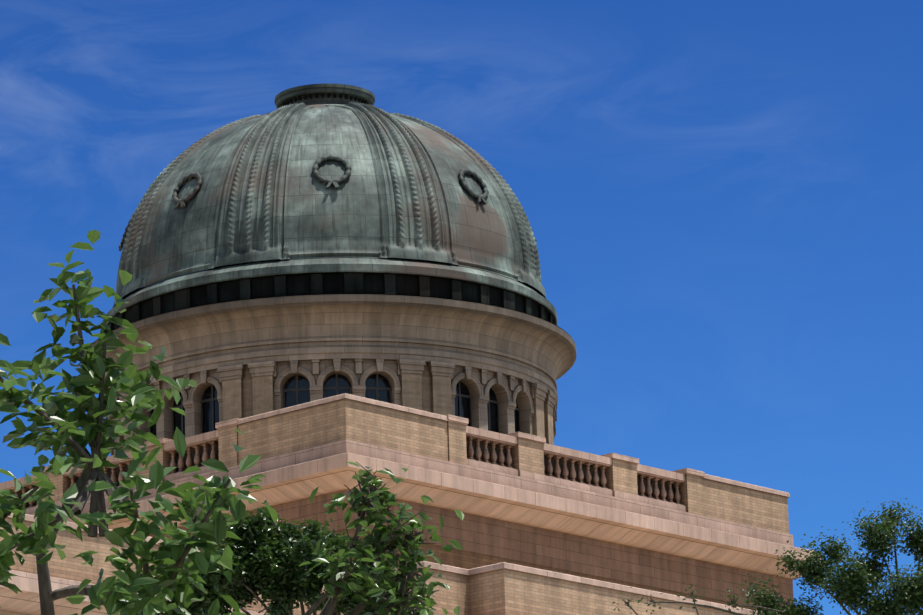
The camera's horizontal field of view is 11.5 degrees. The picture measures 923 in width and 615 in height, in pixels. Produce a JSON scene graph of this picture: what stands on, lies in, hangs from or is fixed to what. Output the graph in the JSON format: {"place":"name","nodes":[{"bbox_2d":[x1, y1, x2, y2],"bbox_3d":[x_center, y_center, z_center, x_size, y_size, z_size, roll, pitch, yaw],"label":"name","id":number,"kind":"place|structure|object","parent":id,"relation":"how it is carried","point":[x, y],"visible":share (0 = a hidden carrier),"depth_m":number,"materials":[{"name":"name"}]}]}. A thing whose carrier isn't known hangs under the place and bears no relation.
{"place":"outdoors","nodes":[
{"label":"outdoors","id":0,"kind":"place"},
{"bbox_2d":[29,439,820,614],"bbox_3d":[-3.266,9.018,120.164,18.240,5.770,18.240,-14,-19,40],"label":"cornice","id":1,"kind":"structure","parent":0,"point":[522,521],"depth_m":113.48,"materials":[{"name":"stone"}]},
{"bbox_2d":[217,393,466,464],"bbox_3d":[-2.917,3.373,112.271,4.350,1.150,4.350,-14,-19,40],"label":"parapet","id":2,"kind":"structure","parent":1,"relation":"on","point":[328,420],"depth_m":110.57,"materials":[{"name":"stone"}]},
{"bbox_2d":[0,414,704,515],"bbox_3d":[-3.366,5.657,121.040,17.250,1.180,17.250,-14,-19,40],"label":"balustrade","id":3,"kind":"object","parent":1,"relation":"on","point":[530,456],"visible":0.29,"depth_m":114.81,"materials":[{"name":"stone"}]},
{"bbox_2d":[684,473,789,533],"bbox_3d":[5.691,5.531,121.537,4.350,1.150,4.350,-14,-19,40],"label":"parapet","id":4,"kind":"structure","parent":1,"relation":"on","point":[744,503],"depth_m":120.39,"materials":[{"name":"stone"}]},
{"bbox_2d":[0,0,922,614],"label":"sky","id":5,"kind":"structure","parent":0,"point":[721,200],"materials":[{"name":"blue"}]},
{"label":"roof deck","id":6,"kind":"object","parent":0,"visible":0},
{"bbox_2d":[106,359,556,455],"bbox_3d":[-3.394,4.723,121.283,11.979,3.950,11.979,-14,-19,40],"label":"drum","id":7,"kind":"object","parent":6,"relation":"on","point":[497,402],"visible":0.31,"depth_m":116.55,"materials":[{"name":"beige stone"}]},
{"bbox_2d":[89,294,575,408],"bbox_3d":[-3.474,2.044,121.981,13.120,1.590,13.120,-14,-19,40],"label":"cornice","id":8,"kind":"structure","parent":7,"relation":"on","point":[530,349],"depth_m":116.69,"materials":[{"name":"beige stone"}]},
{"bbox_2d":[90,83,566,345],"bbox_3d":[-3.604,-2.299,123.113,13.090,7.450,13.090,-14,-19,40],"label":"dome","id":9,"kind":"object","parent":8,"relation":"on","point":[321,189],"visible":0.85,"depth_m":118.37,"materials":[{"name":"green metal"}]},
{"label":"ground","id":10,"kind":"structure","parent":0,"visible":0},
{"bbox_2d":[0,230,463,614],"bbox_3d":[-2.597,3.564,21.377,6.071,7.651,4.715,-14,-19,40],"label":"tree limbs","id":11,"kind":"object","parent":10,"relation":"on","point":[169,560],"visible":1,"depth_m":21.22,"materials":[{"name":"green plant"}]},
{"bbox_2d":[157,500,438,614],"bbox_3d":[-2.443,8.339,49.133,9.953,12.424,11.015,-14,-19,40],"label":"oak tree limbs","id":12,"kind":"object","parent":10,"relation":"on","point":[266,562],"visible":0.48,"depth_m":49.28,"materials":[{"name":"green plant"}]},
{"bbox_2d":[0,513,757,614],"bbox_3d":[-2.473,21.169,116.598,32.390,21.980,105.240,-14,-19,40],"label":"building parapet walls","id":13,"kind":"structure","parent":10,"relation":"on","point":[503,588],"depth_m":101.02,"materials":[{"name":"stone"}]},
{"bbox_2d":[612,498,922,614],"bbox_3d":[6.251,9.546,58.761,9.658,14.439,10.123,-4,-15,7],"label":"elm tree limbs","id":14,"kind":"object","parent":10,"relation":"on","point":[850,584],"visible":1,"depth_m":59.58,"materials":[{"name":"green plant"}]}
]}

